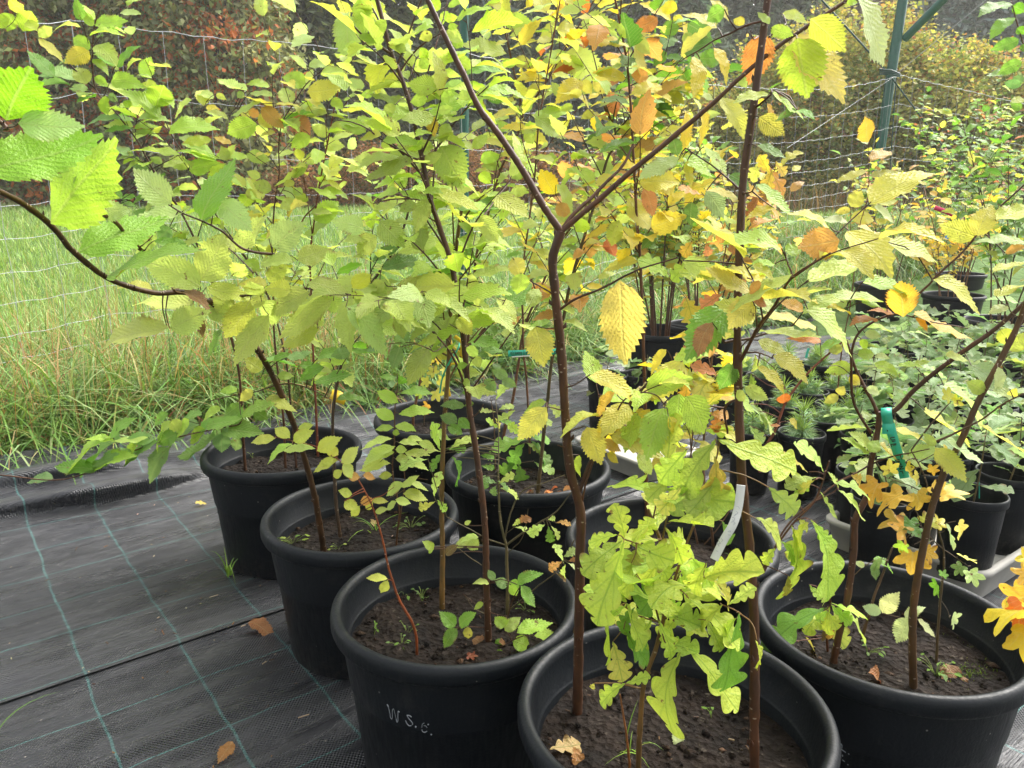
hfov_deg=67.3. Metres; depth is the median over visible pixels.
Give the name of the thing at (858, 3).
larch tree
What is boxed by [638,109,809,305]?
dogwood shrub
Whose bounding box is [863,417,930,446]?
oak seedling
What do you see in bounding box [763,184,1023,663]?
elm sapling
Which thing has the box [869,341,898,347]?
nursery pot
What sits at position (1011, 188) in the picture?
amelanchier shrub
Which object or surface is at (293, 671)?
litter
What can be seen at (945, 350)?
oak seedling
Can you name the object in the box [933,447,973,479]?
nursery pot
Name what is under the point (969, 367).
oak seedling
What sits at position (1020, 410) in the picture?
nursery pot
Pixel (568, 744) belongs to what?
fallen leaf
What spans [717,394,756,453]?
nursery pot
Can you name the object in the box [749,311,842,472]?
elm sapling
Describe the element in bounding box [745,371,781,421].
nursery pot
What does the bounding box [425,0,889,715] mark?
elm sapling
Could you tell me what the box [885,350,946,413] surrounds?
oak seedling
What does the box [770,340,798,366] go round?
pine seedling
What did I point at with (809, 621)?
oak sapling
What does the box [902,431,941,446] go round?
nursery pot
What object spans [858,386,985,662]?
maple sapling
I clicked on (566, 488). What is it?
leaf litter
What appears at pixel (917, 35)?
hedge shrub
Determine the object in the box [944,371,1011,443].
oak seedling
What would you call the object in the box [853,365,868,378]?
nursery pot
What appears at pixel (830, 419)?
pine seedling
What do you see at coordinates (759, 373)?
pine seedling
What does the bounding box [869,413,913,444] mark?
nursery pot
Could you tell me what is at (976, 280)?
plant pot
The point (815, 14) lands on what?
larch tree
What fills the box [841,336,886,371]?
oak seedling
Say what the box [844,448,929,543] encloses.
oak seedling
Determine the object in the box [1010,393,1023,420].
oak seedling
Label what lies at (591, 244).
elm sapling
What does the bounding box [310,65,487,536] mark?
elm sapling
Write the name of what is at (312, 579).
plant pot
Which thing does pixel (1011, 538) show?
nursery pot
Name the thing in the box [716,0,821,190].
spruce tree
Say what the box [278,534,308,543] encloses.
weed seedling
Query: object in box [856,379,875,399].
nursery pot
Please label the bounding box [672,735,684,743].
fallen leaf
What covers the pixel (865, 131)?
elm sapling
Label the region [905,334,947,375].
oak seedling
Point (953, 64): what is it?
hedge shrub
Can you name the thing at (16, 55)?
conifer tree
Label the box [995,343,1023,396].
oak seedling
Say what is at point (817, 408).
nursery pot
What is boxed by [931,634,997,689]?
moss
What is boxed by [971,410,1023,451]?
oak seedling
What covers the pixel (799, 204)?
rough grass
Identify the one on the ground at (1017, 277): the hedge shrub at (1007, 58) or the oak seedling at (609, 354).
the hedge shrub at (1007, 58)
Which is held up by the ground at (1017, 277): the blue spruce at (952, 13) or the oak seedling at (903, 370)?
the blue spruce at (952, 13)
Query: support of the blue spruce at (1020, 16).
on the ground at (1017, 277)
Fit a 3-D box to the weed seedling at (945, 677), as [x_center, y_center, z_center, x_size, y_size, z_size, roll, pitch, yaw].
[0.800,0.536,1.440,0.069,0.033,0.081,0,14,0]
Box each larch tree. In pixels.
[753,0,916,75]
[833,1,984,40]
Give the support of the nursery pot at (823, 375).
on the ground fabric at (60, 621)
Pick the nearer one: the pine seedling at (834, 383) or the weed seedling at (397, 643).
the weed seedling at (397, 643)
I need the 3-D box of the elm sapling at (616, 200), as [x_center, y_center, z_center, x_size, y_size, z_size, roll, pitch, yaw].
[0.203,-0.241,2.516,0.593,1.070,0.387,0,14,0]
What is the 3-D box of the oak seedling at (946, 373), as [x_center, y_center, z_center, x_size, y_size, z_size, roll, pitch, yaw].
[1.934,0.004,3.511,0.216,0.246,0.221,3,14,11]
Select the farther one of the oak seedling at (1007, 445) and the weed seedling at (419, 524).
the oak seedling at (1007, 445)
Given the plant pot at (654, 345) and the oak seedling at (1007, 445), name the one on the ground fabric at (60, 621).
the plant pot at (654, 345)
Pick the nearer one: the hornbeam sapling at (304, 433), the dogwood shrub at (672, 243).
the hornbeam sapling at (304, 433)
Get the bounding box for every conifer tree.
[0,0,144,208]
[20,0,242,207]
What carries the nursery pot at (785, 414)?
on the ground fabric at (206, 702)
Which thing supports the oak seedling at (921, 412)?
in the nursery pot at (957, 408)
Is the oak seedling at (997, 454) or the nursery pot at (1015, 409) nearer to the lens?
the oak seedling at (997, 454)
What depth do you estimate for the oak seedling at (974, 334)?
4.48 m
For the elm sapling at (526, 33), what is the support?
in the plant pot at (542, 505)
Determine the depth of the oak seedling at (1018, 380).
3.72 m
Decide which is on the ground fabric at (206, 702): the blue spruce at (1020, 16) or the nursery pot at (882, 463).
the nursery pot at (882, 463)
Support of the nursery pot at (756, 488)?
on the ground fabric at (206, 702)
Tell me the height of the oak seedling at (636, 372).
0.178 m
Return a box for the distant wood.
[15,0,979,163]
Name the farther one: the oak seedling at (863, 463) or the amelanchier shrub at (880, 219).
the amelanchier shrub at (880, 219)
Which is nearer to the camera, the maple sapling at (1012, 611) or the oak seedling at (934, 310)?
the maple sapling at (1012, 611)
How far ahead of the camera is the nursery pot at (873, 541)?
2.30 m
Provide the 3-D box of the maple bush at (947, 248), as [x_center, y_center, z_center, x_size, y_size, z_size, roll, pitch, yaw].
[3.502,-1.199,6.034,0.982,1.190,0.834,0,14,0]
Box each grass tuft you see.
[0,693,52,726]
[212,546,235,577]
[349,515,394,539]
[606,703,661,766]
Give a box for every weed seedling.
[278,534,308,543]
[374,620,378,634]
[385,633,411,644]
[393,515,424,529]
[411,587,428,600]
[702,706,713,716]
[861,639,885,656]
[917,653,962,681]
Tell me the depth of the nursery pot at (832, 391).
3.60 m
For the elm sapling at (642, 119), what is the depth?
1.81 m
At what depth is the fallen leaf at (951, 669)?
1.44 m
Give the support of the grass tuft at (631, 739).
on the plant pot at (798, 728)
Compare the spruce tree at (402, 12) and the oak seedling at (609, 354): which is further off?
the spruce tree at (402, 12)
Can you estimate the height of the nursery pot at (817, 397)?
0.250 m
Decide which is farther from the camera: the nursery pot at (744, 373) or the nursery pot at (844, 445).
the nursery pot at (744, 373)
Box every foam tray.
[575,435,695,480]
[826,510,1023,596]
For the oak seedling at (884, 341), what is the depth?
4.24 m
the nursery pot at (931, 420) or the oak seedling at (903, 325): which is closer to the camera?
the nursery pot at (931, 420)
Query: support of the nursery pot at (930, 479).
on the foam tray at (998, 572)
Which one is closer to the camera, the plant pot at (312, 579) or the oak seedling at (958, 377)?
the plant pot at (312, 579)
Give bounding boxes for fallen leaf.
[217,741,235,763]
[248,617,273,635]
[466,651,477,659]
[472,635,483,644]
[550,734,581,753]
[571,747,584,764]
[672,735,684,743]
[869,665,880,682]
[940,664,968,681]
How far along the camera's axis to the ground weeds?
4.93 m
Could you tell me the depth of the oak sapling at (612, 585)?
1.05 m
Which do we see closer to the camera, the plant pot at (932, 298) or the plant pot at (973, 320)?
the plant pot at (973, 320)
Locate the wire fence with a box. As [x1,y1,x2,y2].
[0,0,1023,366]
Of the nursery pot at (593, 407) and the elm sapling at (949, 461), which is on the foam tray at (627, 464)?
the nursery pot at (593, 407)
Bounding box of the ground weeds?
[324,298,809,404]
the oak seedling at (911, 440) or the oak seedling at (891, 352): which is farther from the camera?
the oak seedling at (891, 352)
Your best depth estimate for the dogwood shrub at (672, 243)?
4.31 m
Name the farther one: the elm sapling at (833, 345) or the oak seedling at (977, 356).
the oak seedling at (977, 356)
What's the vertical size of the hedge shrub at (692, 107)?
3.619 m
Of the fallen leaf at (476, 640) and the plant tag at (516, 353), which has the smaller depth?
the fallen leaf at (476, 640)
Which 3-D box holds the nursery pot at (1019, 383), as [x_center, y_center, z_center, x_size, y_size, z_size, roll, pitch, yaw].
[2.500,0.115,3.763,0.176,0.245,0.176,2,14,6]
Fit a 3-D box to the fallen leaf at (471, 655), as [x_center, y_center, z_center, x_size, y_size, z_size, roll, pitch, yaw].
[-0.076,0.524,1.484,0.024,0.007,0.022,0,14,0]
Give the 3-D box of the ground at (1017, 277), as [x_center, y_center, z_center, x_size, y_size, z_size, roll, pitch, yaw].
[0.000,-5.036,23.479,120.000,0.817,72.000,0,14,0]
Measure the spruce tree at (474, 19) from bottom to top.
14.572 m
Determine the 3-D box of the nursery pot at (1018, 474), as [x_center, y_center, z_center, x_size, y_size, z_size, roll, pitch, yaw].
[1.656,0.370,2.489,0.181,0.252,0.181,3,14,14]
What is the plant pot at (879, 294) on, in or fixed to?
on the ground fabric at (60, 621)
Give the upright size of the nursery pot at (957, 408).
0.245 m
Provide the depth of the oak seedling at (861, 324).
4.47 m
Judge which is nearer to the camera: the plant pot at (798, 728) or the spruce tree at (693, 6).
the plant pot at (798, 728)
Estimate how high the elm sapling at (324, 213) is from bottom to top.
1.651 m
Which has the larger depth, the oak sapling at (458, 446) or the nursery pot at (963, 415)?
the nursery pot at (963, 415)
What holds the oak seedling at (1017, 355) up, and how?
in the nursery pot at (1017, 376)
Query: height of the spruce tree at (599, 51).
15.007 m
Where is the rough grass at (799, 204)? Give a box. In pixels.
[559,176,1023,216]
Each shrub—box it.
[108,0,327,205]
[242,162,340,208]
[309,135,443,208]
[402,129,508,207]
[471,134,595,206]
[540,139,643,196]
[564,79,779,335]
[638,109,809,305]
[640,54,756,198]
[694,34,831,205]
[745,0,897,206]
[793,0,960,203]
[830,138,956,280]
[845,24,1020,208]
[891,79,1023,274]
[912,35,1023,207]
[937,105,1023,324]
[940,64,1023,199]
[1004,95,1023,169]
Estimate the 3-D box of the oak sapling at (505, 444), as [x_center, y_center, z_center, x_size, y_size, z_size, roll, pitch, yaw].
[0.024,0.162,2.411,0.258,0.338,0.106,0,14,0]
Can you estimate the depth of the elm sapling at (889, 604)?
1.50 m
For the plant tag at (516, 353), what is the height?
0.024 m
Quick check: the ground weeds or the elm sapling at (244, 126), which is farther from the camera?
the ground weeds
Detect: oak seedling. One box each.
[586,344,631,395]
[623,355,659,384]
[823,405,896,447]
[827,424,890,481]
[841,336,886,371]
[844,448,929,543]
[846,348,889,385]
[847,347,898,410]
[852,311,889,349]
[859,380,924,419]
[860,362,916,400]
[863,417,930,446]
[867,351,908,378]
[868,332,900,356]
[872,327,904,345]
[879,327,933,360]
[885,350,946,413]
[888,316,928,352]
[890,356,930,387]
[892,377,953,432]
[897,429,960,474]
[900,304,938,340]
[904,336,938,357]
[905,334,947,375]
[911,370,971,423]
[912,356,958,398]
[915,322,963,348]
[921,410,982,458]
[922,304,968,348]
[926,343,964,368]
[931,356,980,381]
[932,326,986,376]
[932,377,965,409]
[935,415,1023,501]
[940,331,975,370]
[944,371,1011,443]
[952,371,977,385]
[958,378,1023,415]
[960,322,995,342]
[960,346,1023,376]
[963,321,996,344]
[964,312,1013,361]
[967,326,1018,361]
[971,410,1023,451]
[976,412,1023,479]
[979,342,1023,378]
[982,319,1023,352]
[982,396,1023,435]
[985,382,1017,404]
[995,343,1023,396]
[997,427,1023,465]
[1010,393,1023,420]
[1012,358,1023,383]
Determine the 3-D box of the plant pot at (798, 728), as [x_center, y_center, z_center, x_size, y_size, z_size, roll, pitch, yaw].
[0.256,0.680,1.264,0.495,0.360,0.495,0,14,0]
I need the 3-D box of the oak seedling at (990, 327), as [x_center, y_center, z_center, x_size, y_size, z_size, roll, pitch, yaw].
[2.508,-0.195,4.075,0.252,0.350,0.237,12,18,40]
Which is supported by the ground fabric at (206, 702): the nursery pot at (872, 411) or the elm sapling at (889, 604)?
the nursery pot at (872, 411)
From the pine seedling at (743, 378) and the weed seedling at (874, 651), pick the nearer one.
the weed seedling at (874, 651)
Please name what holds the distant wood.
on the ground at (1017, 277)
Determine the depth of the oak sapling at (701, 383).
1.82 m
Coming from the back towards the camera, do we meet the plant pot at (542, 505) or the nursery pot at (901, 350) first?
the nursery pot at (901, 350)
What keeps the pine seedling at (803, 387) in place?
in the nursery pot at (817, 397)
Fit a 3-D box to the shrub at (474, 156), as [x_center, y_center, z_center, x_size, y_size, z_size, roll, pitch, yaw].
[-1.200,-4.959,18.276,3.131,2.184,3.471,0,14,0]
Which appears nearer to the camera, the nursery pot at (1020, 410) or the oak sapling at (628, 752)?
the oak sapling at (628, 752)
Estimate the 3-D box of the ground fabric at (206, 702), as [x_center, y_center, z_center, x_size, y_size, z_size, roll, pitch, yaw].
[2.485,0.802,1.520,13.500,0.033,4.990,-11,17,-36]
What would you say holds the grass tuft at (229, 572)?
on the ground fabric at (60, 621)
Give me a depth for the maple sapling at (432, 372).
2.92 m
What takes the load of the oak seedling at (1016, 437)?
in the nursery pot at (1018, 474)
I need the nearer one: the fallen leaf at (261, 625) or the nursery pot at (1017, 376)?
the fallen leaf at (261, 625)
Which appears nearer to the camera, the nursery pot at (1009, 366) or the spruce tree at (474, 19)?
the nursery pot at (1009, 366)
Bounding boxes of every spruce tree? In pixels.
[236,0,400,206]
[324,0,471,199]
[402,0,565,199]
[495,0,651,203]
[589,0,735,189]
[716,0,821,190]
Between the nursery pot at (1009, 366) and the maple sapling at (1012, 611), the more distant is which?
the nursery pot at (1009, 366)
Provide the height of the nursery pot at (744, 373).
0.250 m
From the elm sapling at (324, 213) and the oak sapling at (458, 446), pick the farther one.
the elm sapling at (324, 213)
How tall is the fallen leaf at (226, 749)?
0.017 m
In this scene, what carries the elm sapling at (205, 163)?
on the plant pot at (253, 493)
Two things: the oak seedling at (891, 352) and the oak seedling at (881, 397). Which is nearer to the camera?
the oak seedling at (881, 397)
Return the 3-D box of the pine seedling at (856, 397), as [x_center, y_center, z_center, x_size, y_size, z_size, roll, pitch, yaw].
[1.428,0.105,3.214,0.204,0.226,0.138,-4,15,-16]
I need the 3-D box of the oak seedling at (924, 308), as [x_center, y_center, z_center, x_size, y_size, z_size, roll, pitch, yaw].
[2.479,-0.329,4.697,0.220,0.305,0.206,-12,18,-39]
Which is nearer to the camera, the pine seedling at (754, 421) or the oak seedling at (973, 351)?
the pine seedling at (754, 421)
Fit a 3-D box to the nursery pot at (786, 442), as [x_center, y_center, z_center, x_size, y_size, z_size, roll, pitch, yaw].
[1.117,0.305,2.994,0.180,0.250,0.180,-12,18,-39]
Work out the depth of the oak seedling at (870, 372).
3.70 m
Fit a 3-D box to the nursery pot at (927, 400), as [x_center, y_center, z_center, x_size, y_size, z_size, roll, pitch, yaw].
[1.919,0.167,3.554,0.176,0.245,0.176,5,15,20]
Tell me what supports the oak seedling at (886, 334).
in the nursery pot at (875, 342)
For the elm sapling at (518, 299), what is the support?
on the plant pot at (454, 707)
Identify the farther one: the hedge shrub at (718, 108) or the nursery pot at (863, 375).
the hedge shrub at (718, 108)
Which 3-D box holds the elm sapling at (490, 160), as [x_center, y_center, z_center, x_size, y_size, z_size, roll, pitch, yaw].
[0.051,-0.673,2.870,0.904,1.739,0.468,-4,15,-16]
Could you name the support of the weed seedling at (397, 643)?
on the plant pot at (454, 707)
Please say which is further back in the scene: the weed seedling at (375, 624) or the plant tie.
the plant tie
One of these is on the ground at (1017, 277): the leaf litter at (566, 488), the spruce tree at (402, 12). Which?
the spruce tree at (402, 12)
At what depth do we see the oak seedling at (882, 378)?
3.49 m
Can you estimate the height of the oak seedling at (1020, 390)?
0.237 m
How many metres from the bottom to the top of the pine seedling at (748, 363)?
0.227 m
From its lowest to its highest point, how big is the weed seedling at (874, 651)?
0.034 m
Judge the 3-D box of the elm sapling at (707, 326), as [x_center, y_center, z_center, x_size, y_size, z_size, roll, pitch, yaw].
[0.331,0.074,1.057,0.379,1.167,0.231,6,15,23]
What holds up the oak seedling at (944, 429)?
in the nursery pot at (968, 463)
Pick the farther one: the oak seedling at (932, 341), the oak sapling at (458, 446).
the oak seedling at (932, 341)
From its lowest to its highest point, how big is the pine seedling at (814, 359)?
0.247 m
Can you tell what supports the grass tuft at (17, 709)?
on the ground fabric at (60, 621)
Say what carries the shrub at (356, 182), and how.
on the ground at (1017, 277)
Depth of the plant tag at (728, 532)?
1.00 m
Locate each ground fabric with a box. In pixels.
[0,317,963,702]
[0,460,1023,767]
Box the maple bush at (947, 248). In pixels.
[884,151,1017,296]
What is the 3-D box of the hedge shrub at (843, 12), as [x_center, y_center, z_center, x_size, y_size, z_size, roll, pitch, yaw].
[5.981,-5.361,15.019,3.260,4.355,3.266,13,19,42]
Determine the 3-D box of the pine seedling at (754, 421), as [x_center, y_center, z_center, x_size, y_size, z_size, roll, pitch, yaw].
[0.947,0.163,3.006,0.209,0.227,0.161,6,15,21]
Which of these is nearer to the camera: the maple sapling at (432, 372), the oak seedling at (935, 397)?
the maple sapling at (432, 372)
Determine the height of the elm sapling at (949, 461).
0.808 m
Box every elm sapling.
[0,0,263,483]
[0,65,370,551]
[97,26,313,467]
[183,0,376,467]
[254,0,394,456]
[290,0,552,651]
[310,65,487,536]
[366,140,532,609]
[411,0,636,425]
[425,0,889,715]
[484,136,667,439]
[488,0,618,453]
[519,0,747,493]
[563,0,717,516]
[638,0,943,767]
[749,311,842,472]
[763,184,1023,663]
[824,117,921,405]
[855,547,934,642]
[908,261,1023,688]
[978,0,1023,110]
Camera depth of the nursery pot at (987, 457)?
2.75 m
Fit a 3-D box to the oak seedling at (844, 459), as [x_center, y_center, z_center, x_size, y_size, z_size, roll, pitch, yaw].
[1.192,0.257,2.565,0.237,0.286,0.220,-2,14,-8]
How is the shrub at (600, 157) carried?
on the ground at (1017, 277)
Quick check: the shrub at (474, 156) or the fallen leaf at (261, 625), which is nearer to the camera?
the fallen leaf at (261, 625)
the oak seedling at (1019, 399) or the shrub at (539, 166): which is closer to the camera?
the oak seedling at (1019, 399)
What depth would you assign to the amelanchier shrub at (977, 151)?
7.32 m
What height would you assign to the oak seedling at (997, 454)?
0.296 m
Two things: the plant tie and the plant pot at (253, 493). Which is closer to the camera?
the plant pot at (253, 493)
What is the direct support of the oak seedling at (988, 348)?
in the nursery pot
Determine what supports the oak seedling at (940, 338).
in the nursery pot
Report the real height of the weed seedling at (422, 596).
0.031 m
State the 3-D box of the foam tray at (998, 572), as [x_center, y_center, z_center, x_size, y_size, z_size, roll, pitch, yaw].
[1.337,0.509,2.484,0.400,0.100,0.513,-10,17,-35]
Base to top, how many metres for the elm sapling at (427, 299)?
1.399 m
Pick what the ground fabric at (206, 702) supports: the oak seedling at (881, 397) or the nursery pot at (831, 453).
the nursery pot at (831, 453)
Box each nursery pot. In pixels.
[587,370,627,428]
[622,369,658,410]
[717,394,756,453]
[729,423,775,494]
[742,365,752,393]
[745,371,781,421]
[761,398,802,442]
[769,362,804,392]
[777,426,826,498]
[789,387,829,418]
[802,360,831,384]
[805,412,845,480]
[814,399,851,411]
[820,382,858,399]
[835,461,883,524]
[837,406,875,427]
[839,428,874,460]
[848,487,914,567]
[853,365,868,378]
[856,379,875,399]
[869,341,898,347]
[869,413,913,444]
[875,445,905,465]
[884,393,894,406]
[886,348,915,354]
[892,403,936,418]
[892,459,950,548]
[902,354,934,362]
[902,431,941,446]
[913,418,961,430]
[918,393,939,402]
[931,401,970,416]
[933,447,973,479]
[935,481,1010,582]
[940,427,991,470]
[961,414,987,430]
[972,444,996,470]
[974,401,1018,413]
[974,462,1023,555]
[983,425,1023,446]
[996,455,1023,481]
[1001,363,1022,374]
[1004,371,1021,378]
[1010,389,1023,412]
[1011,379,1023,387]
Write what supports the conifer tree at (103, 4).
on the ground at (1017, 277)
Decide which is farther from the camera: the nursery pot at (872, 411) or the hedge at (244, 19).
the hedge at (244, 19)
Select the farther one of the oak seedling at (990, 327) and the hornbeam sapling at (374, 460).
the oak seedling at (990, 327)
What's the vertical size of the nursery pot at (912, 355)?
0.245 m
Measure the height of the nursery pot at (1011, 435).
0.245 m
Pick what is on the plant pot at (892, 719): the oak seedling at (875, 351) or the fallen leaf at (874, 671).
the fallen leaf at (874, 671)
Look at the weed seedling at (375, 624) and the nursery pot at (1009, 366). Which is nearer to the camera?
the weed seedling at (375, 624)
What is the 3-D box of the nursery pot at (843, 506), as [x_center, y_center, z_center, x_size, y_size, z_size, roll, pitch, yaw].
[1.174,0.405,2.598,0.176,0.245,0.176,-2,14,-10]
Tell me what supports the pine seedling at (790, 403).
in the nursery pot at (785, 414)
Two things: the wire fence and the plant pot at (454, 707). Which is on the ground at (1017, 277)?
the wire fence
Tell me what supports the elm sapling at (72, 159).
on the plant pot at (312, 579)
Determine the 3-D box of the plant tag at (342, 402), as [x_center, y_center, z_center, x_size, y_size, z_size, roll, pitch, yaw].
[-0.579,0.045,2.563,0.060,0.049,0.031,0,14,0]
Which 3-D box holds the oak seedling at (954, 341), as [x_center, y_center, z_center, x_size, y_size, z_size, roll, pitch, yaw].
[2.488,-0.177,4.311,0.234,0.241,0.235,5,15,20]
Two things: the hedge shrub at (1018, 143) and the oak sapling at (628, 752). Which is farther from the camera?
the hedge shrub at (1018, 143)
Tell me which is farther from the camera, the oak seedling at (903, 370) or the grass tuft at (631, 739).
the oak seedling at (903, 370)
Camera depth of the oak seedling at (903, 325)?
4.45 m
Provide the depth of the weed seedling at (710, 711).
1.32 m
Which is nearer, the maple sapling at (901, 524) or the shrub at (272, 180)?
the maple sapling at (901, 524)
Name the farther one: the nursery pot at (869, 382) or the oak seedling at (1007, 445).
the nursery pot at (869, 382)
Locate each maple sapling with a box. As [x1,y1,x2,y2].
[415,358,445,425]
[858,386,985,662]
[983,546,1023,661]
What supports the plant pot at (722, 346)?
on the ground fabric at (60, 621)
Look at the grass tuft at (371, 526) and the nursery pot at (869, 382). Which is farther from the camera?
the nursery pot at (869, 382)
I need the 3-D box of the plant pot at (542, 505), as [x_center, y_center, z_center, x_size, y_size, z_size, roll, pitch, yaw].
[0.046,0.413,2.337,0.495,0.360,0.495,0,14,0]
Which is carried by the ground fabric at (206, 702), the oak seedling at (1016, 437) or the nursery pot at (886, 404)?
the nursery pot at (886, 404)
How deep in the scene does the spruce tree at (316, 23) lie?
19.89 m
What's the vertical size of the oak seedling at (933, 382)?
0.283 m
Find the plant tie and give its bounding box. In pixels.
[933,206,952,216]
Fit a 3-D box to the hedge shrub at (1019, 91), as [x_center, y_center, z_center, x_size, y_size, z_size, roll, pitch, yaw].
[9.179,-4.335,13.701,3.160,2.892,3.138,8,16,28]
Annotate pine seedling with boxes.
[723,373,750,406]
[726,346,753,370]
[732,401,777,434]
[748,353,783,378]
[768,374,804,407]
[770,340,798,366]
[781,396,819,439]
[792,367,825,394]
[803,343,832,365]
[807,393,849,422]
[822,375,857,389]
[839,385,871,415]
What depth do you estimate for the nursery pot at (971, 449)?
2.89 m
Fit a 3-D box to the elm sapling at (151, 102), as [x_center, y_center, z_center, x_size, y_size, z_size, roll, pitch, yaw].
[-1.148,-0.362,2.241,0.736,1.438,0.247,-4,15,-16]
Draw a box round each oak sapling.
[399,399,574,614]
[479,384,560,481]
[579,410,800,767]
[619,694,630,767]
[637,145,802,545]
[757,439,869,652]
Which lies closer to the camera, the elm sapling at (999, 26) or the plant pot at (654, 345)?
the elm sapling at (999, 26)
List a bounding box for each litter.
[9,425,954,767]
[526,485,570,492]
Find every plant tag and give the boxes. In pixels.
[329,390,345,404]
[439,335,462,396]
[508,348,555,357]
[710,485,744,561]
[881,407,908,478]
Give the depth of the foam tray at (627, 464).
3.21 m
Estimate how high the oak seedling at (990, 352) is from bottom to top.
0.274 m
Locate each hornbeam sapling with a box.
[251,422,417,654]
[360,374,434,545]
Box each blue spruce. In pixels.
[908,0,1023,91]
[972,0,1023,64]
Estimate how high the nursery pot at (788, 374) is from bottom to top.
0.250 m
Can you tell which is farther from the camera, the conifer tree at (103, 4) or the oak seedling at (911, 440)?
the conifer tree at (103, 4)
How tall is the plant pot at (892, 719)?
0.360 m
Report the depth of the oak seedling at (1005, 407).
2.94 m
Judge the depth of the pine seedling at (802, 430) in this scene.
2.94 m
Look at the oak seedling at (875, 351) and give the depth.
3.29 m
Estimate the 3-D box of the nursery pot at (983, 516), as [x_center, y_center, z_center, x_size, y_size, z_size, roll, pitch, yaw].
[1.326,0.432,2.240,0.181,0.252,0.181,-4,14,-14]
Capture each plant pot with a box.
[200,425,361,578]
[260,477,458,679]
[330,544,574,767]
[373,398,509,526]
[444,439,610,589]
[517,621,840,767]
[565,497,779,642]
[625,323,691,394]
[668,319,741,382]
[758,560,1023,767]
[853,281,906,321]
[921,291,986,342]
[935,271,987,290]
[963,314,1023,347]
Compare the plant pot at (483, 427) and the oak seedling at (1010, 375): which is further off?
the oak seedling at (1010, 375)
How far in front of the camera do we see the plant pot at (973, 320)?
5.06 m
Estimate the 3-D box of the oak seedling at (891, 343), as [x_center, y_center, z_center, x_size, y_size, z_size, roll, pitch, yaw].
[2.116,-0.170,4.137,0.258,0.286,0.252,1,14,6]
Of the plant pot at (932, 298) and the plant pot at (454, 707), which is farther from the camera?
the plant pot at (932, 298)
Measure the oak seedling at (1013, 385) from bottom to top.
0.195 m
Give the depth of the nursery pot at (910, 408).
3.34 m
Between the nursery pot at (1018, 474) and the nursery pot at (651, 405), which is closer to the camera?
the nursery pot at (1018, 474)
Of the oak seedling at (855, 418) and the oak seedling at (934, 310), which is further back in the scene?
the oak seedling at (934, 310)
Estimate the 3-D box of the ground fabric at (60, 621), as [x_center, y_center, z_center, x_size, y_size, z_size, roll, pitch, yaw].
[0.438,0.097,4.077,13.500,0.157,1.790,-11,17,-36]
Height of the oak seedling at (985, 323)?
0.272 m
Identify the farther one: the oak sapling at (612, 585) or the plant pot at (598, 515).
the plant pot at (598, 515)
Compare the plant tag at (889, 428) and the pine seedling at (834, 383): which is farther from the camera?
the pine seedling at (834, 383)
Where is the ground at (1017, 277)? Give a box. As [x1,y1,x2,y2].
[0,206,1023,415]
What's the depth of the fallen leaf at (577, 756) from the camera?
1.22 m

